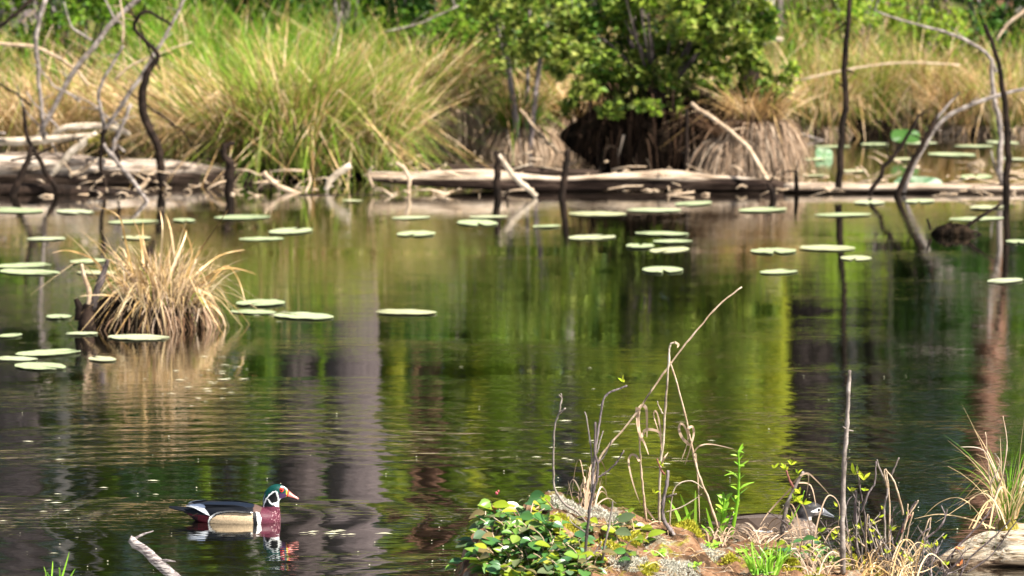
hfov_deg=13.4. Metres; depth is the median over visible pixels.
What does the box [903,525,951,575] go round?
bare thicket
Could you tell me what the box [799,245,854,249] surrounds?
lily pad
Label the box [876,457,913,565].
bare thicket
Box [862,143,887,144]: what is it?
lily pad
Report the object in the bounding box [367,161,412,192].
driftwood branch
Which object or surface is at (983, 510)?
curled dead grass
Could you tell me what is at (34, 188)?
floating log
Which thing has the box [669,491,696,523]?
iris like sprout
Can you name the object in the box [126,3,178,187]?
dead snag
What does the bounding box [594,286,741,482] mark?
long bent twig
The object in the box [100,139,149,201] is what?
leaning pole
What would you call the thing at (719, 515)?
leafy sprout
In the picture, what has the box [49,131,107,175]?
driftwood branch
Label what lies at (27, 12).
forest tree
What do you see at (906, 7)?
leafy sapling
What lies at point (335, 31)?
dead twig
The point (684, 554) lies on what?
fallen needles and chips
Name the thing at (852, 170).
lily pad
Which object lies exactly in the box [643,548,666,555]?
weed
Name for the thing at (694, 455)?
dead reed
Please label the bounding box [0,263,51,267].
lily pad
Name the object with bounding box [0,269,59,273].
lily pad
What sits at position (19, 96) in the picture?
dead twig
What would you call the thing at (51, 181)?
leaning stick
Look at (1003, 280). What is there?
lily pad
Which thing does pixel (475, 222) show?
lily pad
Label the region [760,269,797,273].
lily pad
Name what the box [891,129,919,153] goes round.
lily leaf
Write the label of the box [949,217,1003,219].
lily pad
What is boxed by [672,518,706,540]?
moss cushion
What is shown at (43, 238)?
lily pad
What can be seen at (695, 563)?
weed
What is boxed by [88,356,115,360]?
lily pad
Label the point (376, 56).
sedge tussock
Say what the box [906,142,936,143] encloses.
lily pad
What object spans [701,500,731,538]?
iris like sprout
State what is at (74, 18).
bush
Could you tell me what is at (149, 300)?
island tussock
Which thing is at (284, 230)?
lily pad
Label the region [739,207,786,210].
lily pad
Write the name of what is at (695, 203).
lily pad
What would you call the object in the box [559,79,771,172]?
peat hummock
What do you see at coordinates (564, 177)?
dead stub
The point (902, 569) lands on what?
dead stem tangle
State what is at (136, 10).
leafy bush
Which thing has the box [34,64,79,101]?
dead twig
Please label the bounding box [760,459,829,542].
grey stub
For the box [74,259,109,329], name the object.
root stump
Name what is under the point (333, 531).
floating seed fluff
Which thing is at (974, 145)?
lily pad
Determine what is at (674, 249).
lily pad
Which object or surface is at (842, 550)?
tall grey stick
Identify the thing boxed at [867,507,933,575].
bare thicket
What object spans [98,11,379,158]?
sedge tussock
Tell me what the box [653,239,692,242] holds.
lily pad
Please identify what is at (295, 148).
sedge tussock
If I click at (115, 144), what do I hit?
dead branch
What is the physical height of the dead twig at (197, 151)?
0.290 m
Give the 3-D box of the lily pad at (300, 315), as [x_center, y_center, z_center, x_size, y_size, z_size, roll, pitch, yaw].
[-1.075,0.142,22.626,0.253,0.005,0.357,-5,8,-41]
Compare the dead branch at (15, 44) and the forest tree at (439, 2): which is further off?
the forest tree at (439, 2)
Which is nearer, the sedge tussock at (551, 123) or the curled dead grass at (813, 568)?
the curled dead grass at (813, 568)
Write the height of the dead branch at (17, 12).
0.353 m
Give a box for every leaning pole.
[25,0,53,140]
[38,0,140,133]
[98,0,184,141]
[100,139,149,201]
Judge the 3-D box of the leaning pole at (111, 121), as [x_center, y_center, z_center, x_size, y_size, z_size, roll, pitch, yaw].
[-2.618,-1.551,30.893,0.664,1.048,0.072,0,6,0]
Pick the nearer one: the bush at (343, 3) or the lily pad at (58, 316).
the lily pad at (58, 316)
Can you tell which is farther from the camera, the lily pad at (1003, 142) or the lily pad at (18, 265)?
the lily pad at (1003, 142)
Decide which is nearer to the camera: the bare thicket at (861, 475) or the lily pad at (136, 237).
the bare thicket at (861, 475)
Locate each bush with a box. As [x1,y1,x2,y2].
[0,0,161,85]
[47,1,51,29]
[76,0,190,34]
[193,0,332,51]
[212,0,257,28]
[324,0,376,55]
[358,0,438,65]
[390,0,547,105]
[406,3,668,108]
[458,0,595,155]
[514,0,801,120]
[786,0,904,56]
[883,0,971,66]
[935,0,1023,65]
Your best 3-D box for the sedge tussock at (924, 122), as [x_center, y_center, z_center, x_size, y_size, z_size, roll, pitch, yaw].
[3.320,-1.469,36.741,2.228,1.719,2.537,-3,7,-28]
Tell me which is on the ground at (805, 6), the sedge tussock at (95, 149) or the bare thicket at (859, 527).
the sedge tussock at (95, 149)
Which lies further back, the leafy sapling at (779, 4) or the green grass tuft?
the leafy sapling at (779, 4)
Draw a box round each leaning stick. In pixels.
[9,146,46,196]
[22,106,60,193]
[63,159,96,177]
[132,172,150,190]
[519,109,558,152]
[690,102,770,179]
[867,112,927,196]
[893,91,959,196]
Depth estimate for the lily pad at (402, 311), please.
22.80 m
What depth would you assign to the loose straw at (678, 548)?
14.10 m
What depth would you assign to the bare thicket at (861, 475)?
14.31 m
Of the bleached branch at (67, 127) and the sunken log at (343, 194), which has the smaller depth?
the sunken log at (343, 194)
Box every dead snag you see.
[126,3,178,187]
[217,141,234,192]
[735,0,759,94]
[830,0,857,187]
[980,23,1022,197]
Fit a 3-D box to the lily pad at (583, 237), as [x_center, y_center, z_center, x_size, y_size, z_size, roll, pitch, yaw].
[0.492,-0.316,27.014,0.260,0.006,0.336,4,7,33]
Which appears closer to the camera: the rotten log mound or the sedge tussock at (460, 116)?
the rotten log mound
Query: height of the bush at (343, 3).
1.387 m
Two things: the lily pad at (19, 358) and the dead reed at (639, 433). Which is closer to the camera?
the dead reed at (639, 433)
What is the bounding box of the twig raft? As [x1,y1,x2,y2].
[926,204,1000,236]
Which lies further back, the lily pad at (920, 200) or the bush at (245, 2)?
the bush at (245, 2)
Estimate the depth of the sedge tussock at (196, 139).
31.65 m
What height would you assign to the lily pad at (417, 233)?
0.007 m
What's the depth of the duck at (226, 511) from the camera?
15.89 m
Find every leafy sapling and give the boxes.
[777,0,782,55]
[899,0,911,25]
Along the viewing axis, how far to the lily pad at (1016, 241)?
26.68 m
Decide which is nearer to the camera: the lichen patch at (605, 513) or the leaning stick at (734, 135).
the lichen patch at (605, 513)
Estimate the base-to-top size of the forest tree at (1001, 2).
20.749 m
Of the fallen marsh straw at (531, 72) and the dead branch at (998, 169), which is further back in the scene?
the fallen marsh straw at (531, 72)
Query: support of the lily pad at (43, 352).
on the pond water
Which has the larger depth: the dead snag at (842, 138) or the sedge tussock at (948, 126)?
the sedge tussock at (948, 126)
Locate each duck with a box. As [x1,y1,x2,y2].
[169,484,298,523]
[706,502,833,536]
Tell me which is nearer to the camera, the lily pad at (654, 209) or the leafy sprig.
the leafy sprig
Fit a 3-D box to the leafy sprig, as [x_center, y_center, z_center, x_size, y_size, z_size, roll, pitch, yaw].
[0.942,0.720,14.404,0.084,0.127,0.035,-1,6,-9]
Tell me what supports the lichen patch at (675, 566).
on the rotten log mound
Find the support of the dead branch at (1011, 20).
on the ground at (805, 6)
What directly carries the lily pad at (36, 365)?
on the pond water
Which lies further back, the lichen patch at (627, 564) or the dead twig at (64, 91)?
the dead twig at (64, 91)
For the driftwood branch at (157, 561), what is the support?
on the pond water
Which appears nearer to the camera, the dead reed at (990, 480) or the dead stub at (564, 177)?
the dead reed at (990, 480)
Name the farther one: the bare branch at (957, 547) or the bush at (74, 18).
the bush at (74, 18)
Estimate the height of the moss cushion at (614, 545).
0.069 m
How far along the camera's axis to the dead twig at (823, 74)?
34.80 m
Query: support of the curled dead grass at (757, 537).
on the rotten log mound
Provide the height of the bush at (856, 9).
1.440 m
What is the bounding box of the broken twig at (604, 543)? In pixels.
[600,501,612,565]
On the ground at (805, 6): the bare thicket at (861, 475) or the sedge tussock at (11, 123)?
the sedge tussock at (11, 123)
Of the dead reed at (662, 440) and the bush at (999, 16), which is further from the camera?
the bush at (999, 16)
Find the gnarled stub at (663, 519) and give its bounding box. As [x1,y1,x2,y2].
[652,453,676,535]
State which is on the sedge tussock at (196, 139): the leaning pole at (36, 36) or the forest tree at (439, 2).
the leaning pole at (36, 36)
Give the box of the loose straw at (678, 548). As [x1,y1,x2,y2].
[583,521,871,575]
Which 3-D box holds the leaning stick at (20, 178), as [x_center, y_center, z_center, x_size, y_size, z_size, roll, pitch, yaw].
[-3.347,-0.761,30.082,0.302,0.431,0.066,0,6,0]
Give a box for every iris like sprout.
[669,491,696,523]
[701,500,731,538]
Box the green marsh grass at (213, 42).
[0,0,1023,133]
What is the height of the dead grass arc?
0.149 m
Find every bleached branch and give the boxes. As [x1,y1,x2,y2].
[0,132,98,145]
[51,123,130,135]
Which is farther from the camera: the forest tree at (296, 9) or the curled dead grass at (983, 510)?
the forest tree at (296, 9)
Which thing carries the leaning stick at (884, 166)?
on the pond water
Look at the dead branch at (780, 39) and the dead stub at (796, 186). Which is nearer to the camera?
the dead stub at (796, 186)
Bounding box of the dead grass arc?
[666,480,702,524]
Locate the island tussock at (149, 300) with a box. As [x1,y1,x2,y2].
[30,206,264,334]
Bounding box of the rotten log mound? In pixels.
[454,490,894,575]
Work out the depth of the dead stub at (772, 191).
29.88 m
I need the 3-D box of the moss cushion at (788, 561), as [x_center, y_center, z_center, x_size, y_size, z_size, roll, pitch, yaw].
[0.890,0.896,14.111,0.120,0.072,0.105,0,6,0]
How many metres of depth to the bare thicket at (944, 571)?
14.26 m
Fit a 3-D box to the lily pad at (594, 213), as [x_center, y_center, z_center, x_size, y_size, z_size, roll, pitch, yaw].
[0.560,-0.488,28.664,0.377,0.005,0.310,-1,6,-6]
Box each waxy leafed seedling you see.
[575,508,665,562]
[764,535,839,570]
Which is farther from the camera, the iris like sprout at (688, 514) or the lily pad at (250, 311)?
the lily pad at (250, 311)
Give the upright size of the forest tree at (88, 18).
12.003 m
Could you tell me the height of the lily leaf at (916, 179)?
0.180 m
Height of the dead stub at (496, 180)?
0.393 m
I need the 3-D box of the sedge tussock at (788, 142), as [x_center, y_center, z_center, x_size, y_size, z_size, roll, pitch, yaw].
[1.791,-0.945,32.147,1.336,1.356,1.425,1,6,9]
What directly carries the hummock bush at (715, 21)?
on the peat hummock
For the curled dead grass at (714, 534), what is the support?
on the rotten log mound
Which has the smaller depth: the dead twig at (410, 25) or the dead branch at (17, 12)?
the dead branch at (17, 12)
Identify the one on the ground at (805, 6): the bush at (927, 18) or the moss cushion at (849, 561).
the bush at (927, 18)
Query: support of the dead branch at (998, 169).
on the floating log at (892, 188)
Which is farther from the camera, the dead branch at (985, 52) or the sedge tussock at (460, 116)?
the sedge tussock at (460, 116)
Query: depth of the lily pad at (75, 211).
28.82 m
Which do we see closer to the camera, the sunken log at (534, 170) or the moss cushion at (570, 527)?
the moss cushion at (570, 527)
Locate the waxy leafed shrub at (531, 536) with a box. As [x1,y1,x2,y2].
[445,490,616,575]
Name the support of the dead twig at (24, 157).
attached to the sedge tussock at (196, 139)
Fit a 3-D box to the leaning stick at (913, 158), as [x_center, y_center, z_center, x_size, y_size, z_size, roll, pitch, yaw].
[2.844,-0.969,30.033,0.468,0.765,0.091,0,6,0]
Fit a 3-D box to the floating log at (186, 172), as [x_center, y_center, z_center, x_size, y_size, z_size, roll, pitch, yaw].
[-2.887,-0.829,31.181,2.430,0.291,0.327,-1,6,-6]
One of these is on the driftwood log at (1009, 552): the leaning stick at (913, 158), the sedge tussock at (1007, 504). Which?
the sedge tussock at (1007, 504)
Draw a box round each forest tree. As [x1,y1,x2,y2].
[0,0,47,53]
[50,0,69,45]
[81,2,89,34]
[271,1,308,32]
[308,0,374,36]
[420,0,442,22]
[973,0,1013,32]
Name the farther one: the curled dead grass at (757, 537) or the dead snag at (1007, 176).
the dead snag at (1007, 176)
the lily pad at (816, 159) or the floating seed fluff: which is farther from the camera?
the lily pad at (816, 159)
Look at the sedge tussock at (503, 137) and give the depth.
33.90 m
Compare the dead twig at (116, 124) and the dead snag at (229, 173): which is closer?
the dead snag at (229, 173)
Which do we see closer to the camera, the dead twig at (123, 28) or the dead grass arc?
the dead grass arc
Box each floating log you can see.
[0,152,276,184]
[0,183,152,193]
[369,169,785,190]
[784,182,1023,192]
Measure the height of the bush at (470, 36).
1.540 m
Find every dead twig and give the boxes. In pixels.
[0,82,31,106]
[11,134,84,160]
[16,85,57,152]
[26,91,58,128]
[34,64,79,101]
[52,86,128,133]
[107,0,141,42]
[114,42,191,80]
[123,86,176,128]
[124,0,160,69]
[171,121,212,160]
[329,11,341,60]
[384,0,458,32]
[800,50,959,80]
[801,133,849,139]
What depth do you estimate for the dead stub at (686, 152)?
31.25 m
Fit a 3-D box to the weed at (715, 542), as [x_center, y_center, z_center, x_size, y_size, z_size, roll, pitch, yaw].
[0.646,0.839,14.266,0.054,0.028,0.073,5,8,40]
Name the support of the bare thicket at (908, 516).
on the rotten log mound
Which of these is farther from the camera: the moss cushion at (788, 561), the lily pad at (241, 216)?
the lily pad at (241, 216)
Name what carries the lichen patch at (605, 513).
on the rotten log mound
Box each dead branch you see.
[0,0,32,27]
[0,25,88,85]
[79,45,124,128]
[90,129,107,186]
[107,103,132,156]
[498,154,537,197]
[765,37,782,43]
[875,10,997,72]
[902,88,1023,192]
[989,59,1004,184]
[995,9,1023,40]
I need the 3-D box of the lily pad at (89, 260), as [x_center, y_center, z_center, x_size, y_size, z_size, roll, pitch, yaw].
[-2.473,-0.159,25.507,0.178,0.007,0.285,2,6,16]
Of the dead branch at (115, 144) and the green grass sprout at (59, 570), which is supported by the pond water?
the green grass sprout at (59, 570)
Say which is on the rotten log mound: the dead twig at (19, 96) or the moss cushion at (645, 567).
the moss cushion at (645, 567)
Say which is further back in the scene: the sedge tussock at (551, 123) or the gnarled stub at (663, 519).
the sedge tussock at (551, 123)
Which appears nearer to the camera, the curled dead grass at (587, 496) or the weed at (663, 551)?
the weed at (663, 551)
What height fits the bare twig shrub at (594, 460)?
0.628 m
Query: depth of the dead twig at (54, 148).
31.70 m
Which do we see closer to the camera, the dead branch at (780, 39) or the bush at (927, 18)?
the dead branch at (780, 39)
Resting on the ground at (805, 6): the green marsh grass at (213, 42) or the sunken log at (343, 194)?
the green marsh grass at (213, 42)
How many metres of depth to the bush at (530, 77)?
35.81 m
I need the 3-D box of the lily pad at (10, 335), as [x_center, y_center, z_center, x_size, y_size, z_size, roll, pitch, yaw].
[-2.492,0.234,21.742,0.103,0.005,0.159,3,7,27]
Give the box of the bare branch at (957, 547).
[935,506,1023,575]
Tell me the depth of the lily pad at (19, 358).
20.79 m
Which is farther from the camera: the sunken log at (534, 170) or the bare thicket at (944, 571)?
the sunken log at (534, 170)
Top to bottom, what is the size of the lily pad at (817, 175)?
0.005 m
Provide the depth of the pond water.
20.53 m
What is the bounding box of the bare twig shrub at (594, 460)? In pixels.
[569,375,626,562]
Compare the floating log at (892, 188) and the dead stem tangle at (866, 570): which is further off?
the floating log at (892, 188)
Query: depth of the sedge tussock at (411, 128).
31.66 m
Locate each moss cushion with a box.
[549,510,581,532]
[598,539,628,556]
[619,531,646,546]
[636,561,659,575]
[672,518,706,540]
[719,551,740,564]
[774,556,804,572]
[829,553,882,575]
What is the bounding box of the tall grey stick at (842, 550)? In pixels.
[839,370,852,573]
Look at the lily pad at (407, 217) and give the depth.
28.38 m
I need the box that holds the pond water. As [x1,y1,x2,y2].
[0,133,1023,575]
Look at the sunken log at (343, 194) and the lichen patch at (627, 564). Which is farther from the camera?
the sunken log at (343, 194)
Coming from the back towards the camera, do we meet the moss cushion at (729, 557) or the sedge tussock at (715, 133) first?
the sedge tussock at (715, 133)
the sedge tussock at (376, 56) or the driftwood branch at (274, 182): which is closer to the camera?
the driftwood branch at (274, 182)
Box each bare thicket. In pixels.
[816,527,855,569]
[820,487,902,574]
[834,461,883,574]
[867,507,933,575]
[871,500,918,571]
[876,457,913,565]
[880,505,948,575]
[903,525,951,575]
[908,535,970,575]
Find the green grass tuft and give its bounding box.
[739,540,792,574]
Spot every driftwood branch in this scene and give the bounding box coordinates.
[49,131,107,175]
[128,531,180,575]
[255,170,311,192]
[323,163,351,190]
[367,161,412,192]
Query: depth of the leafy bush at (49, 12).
41.08 m
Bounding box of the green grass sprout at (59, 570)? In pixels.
[44,554,74,575]
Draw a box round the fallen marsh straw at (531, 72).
[0,0,1023,148]
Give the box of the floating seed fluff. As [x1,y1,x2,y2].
[2,314,957,566]
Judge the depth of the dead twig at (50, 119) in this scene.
31.07 m
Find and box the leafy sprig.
[787,487,810,524]
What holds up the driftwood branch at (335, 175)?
on the pond water
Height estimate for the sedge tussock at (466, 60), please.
1.914 m
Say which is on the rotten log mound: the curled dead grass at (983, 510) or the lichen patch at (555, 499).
the lichen patch at (555, 499)
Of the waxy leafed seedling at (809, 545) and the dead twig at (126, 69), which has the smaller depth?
the waxy leafed seedling at (809, 545)
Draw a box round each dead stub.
[114,147,120,167]
[491,150,508,197]
[558,148,570,197]
[681,109,701,170]
[760,162,781,198]
[775,156,800,191]
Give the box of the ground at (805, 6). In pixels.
[0,0,1022,154]
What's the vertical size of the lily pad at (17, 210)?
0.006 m
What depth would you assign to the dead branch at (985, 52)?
30.32 m
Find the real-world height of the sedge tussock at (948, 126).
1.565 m
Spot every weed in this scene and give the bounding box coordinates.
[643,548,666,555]
[688,561,701,569]
[704,539,722,549]
[735,547,749,553]
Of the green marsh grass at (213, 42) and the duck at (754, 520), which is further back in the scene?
the green marsh grass at (213, 42)
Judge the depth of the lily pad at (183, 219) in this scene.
28.22 m
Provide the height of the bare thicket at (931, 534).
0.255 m
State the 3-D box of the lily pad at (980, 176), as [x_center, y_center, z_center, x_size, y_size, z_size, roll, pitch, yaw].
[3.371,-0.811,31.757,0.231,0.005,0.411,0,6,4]
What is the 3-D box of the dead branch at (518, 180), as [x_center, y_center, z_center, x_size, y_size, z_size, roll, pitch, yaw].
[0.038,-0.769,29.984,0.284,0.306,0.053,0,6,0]
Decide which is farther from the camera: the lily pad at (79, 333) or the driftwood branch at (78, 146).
the driftwood branch at (78, 146)
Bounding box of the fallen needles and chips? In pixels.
[579,520,864,575]
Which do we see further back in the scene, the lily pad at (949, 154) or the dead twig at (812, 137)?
the dead twig at (812, 137)
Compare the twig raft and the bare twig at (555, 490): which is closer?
the bare twig at (555, 490)
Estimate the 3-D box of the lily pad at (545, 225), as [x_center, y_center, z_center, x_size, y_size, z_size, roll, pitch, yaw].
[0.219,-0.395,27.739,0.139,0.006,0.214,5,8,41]
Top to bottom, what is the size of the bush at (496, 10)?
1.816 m
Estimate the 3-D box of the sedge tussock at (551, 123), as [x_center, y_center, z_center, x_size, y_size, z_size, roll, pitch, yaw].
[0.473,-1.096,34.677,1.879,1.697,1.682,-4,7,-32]
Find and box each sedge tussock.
[0,29,341,162]
[0,40,210,159]
[0,45,152,158]
[4,26,491,189]
[90,1,484,189]
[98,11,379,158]
[175,7,476,168]
[205,23,520,183]
[278,5,535,154]
[395,44,529,154]
[457,68,578,157]
[479,49,635,150]
[649,98,786,177]
[664,69,840,177]
[721,11,926,140]
[779,22,966,134]
[796,14,1017,135]
[867,42,1023,139]
[896,33,1023,139]
[935,407,1023,547]
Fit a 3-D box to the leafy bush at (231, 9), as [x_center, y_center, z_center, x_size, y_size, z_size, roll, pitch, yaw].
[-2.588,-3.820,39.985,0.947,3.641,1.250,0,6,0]
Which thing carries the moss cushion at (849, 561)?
on the rotten log mound
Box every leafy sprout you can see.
[715,492,731,536]
[724,444,753,538]
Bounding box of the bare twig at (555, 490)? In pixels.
[552,393,586,521]
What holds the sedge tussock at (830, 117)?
on the ground at (805, 6)
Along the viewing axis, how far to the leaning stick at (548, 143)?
33.44 m
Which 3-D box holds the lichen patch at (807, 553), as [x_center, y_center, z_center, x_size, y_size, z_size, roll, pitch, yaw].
[0.978,0.894,14.301,0.114,0.072,0.111,0,6,0]
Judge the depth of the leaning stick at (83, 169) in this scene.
30.47 m
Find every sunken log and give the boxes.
[299,194,388,194]
[411,163,602,173]
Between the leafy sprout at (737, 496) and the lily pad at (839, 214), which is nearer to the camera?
the leafy sprout at (737, 496)
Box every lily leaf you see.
[815,148,832,158]
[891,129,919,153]
[894,176,941,183]
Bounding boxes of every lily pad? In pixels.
[0,207,42,212]
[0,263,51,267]
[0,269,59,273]
[0,333,21,336]
[0,356,36,360]
[15,362,65,369]
[16,349,79,355]
[27,237,64,239]
[46,314,71,317]
[56,209,93,213]
[67,332,97,334]
[70,259,104,262]
[78,270,115,273]
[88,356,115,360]
[108,334,169,339]
[109,219,157,222]
[122,235,150,238]
[173,218,194,221]
[214,215,270,218]
[231,309,275,313]
[236,299,284,305]
[239,237,283,239]
[269,228,312,233]
[274,312,333,318]
[375,309,436,313]
[392,216,429,218]
[397,230,434,235]
[457,220,497,225]
[469,215,506,217]
[532,225,560,226]
[568,234,615,239]
[569,211,625,215]
[626,244,653,247]
[628,208,680,211]
[635,231,688,234]
[642,266,682,272]
[649,247,688,252]
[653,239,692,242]
[675,201,711,204]
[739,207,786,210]
[751,248,795,252]
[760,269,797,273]
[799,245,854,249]
[803,174,828,175]
[806,158,824,159]
[814,145,848,146]
[815,213,870,215]
[841,255,870,259]
[844,169,863,171]
[854,200,883,203]
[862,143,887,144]
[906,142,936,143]
[906,199,934,202]
[928,152,974,155]
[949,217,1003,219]
[955,145,992,146]
[960,174,991,178]
[970,205,1003,208]
[986,141,1017,143]
[987,278,1022,282]
[1006,240,1023,242]
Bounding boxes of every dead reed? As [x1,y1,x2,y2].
[628,404,655,521]
[639,341,678,524]
[670,362,731,527]
[963,417,1007,519]
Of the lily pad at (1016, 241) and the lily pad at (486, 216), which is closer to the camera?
the lily pad at (1016, 241)
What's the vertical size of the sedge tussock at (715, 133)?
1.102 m
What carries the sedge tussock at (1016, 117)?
on the ground at (805, 6)
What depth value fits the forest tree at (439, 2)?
44.85 m
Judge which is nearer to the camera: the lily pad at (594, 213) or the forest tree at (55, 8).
the lily pad at (594, 213)
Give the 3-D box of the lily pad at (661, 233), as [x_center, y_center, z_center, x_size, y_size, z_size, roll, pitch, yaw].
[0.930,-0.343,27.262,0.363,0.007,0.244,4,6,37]
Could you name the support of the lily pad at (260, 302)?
on the pond water
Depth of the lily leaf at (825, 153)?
33.59 m
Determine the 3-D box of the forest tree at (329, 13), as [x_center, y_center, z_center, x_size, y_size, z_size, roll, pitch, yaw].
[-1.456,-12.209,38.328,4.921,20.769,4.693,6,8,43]
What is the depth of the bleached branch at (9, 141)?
31.63 m
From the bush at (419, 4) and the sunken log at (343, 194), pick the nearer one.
the sunken log at (343, 194)
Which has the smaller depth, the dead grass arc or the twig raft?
the dead grass arc
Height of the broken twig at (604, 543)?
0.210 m
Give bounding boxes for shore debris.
[12,133,1023,196]
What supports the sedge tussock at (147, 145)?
on the ground at (805, 6)
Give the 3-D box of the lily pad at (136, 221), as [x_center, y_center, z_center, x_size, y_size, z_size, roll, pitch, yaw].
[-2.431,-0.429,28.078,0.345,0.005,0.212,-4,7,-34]
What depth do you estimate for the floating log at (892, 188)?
30.36 m
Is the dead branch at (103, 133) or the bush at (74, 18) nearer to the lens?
the dead branch at (103, 133)
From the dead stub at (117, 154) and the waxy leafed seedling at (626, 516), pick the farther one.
the dead stub at (117, 154)
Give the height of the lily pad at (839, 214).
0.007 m
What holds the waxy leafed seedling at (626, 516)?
on the rotten log mound
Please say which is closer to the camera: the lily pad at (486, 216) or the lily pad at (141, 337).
the lily pad at (141, 337)
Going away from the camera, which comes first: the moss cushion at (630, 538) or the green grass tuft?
the green grass tuft
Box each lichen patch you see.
[539,494,591,516]
[579,505,627,525]
[607,550,653,572]
[656,557,700,575]
[699,543,724,561]
[799,552,819,564]
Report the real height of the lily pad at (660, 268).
0.007 m
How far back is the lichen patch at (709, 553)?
14.21 m
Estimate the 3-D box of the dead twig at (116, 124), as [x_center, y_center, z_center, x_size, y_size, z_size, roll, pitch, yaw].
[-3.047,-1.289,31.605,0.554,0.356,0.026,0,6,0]
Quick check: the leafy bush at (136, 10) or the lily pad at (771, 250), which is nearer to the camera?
the lily pad at (771, 250)
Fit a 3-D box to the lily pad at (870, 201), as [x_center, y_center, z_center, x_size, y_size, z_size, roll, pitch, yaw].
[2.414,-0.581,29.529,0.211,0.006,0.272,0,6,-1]
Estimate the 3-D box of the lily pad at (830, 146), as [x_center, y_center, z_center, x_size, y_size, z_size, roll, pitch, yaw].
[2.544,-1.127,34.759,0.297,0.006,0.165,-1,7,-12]
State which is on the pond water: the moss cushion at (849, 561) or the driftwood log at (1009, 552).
the driftwood log at (1009, 552)
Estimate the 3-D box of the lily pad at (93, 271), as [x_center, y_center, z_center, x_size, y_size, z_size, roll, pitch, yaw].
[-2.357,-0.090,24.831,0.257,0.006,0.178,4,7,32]
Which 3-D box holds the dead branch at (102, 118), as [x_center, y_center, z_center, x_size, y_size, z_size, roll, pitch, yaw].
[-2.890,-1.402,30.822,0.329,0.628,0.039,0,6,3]
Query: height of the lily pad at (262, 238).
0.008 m
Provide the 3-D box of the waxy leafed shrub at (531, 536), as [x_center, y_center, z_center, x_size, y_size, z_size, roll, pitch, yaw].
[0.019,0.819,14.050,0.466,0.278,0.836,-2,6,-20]
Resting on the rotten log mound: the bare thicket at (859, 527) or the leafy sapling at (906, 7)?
the bare thicket at (859, 527)
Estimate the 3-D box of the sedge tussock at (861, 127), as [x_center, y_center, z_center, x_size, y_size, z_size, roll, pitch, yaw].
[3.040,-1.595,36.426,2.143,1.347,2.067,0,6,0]
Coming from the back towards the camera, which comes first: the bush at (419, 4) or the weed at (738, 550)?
the bush at (419, 4)
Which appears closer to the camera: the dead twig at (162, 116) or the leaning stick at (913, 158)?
the leaning stick at (913, 158)
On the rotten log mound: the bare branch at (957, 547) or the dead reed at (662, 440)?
the dead reed at (662, 440)
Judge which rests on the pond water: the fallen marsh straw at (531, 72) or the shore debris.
the shore debris
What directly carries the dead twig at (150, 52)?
attached to the dead snag at (148, 125)
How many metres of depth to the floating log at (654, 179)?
30.48 m
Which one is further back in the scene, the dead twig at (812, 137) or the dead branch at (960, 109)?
the dead twig at (812, 137)
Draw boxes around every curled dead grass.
[566,459,611,509]
[702,527,740,545]
[710,522,805,544]
[766,495,854,548]
[784,549,859,574]
[915,486,1015,528]
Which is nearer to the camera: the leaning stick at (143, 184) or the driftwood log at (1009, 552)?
the driftwood log at (1009, 552)
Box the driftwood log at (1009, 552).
[931,523,1023,566]
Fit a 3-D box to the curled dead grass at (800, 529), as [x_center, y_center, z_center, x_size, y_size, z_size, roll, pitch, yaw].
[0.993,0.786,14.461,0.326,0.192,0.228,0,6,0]
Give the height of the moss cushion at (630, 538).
0.058 m
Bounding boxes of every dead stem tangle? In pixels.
[827,549,897,575]
[850,539,948,575]
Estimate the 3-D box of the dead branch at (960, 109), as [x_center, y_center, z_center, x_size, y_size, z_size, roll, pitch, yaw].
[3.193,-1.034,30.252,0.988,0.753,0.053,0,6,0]
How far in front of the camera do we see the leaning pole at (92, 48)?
31.18 m
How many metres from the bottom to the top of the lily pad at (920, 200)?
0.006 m
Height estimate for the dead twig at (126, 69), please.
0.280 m
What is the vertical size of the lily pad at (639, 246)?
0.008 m
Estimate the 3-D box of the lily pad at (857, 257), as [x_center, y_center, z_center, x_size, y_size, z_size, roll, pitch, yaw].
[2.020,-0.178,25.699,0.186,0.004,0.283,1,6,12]
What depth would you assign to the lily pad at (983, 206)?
29.16 m

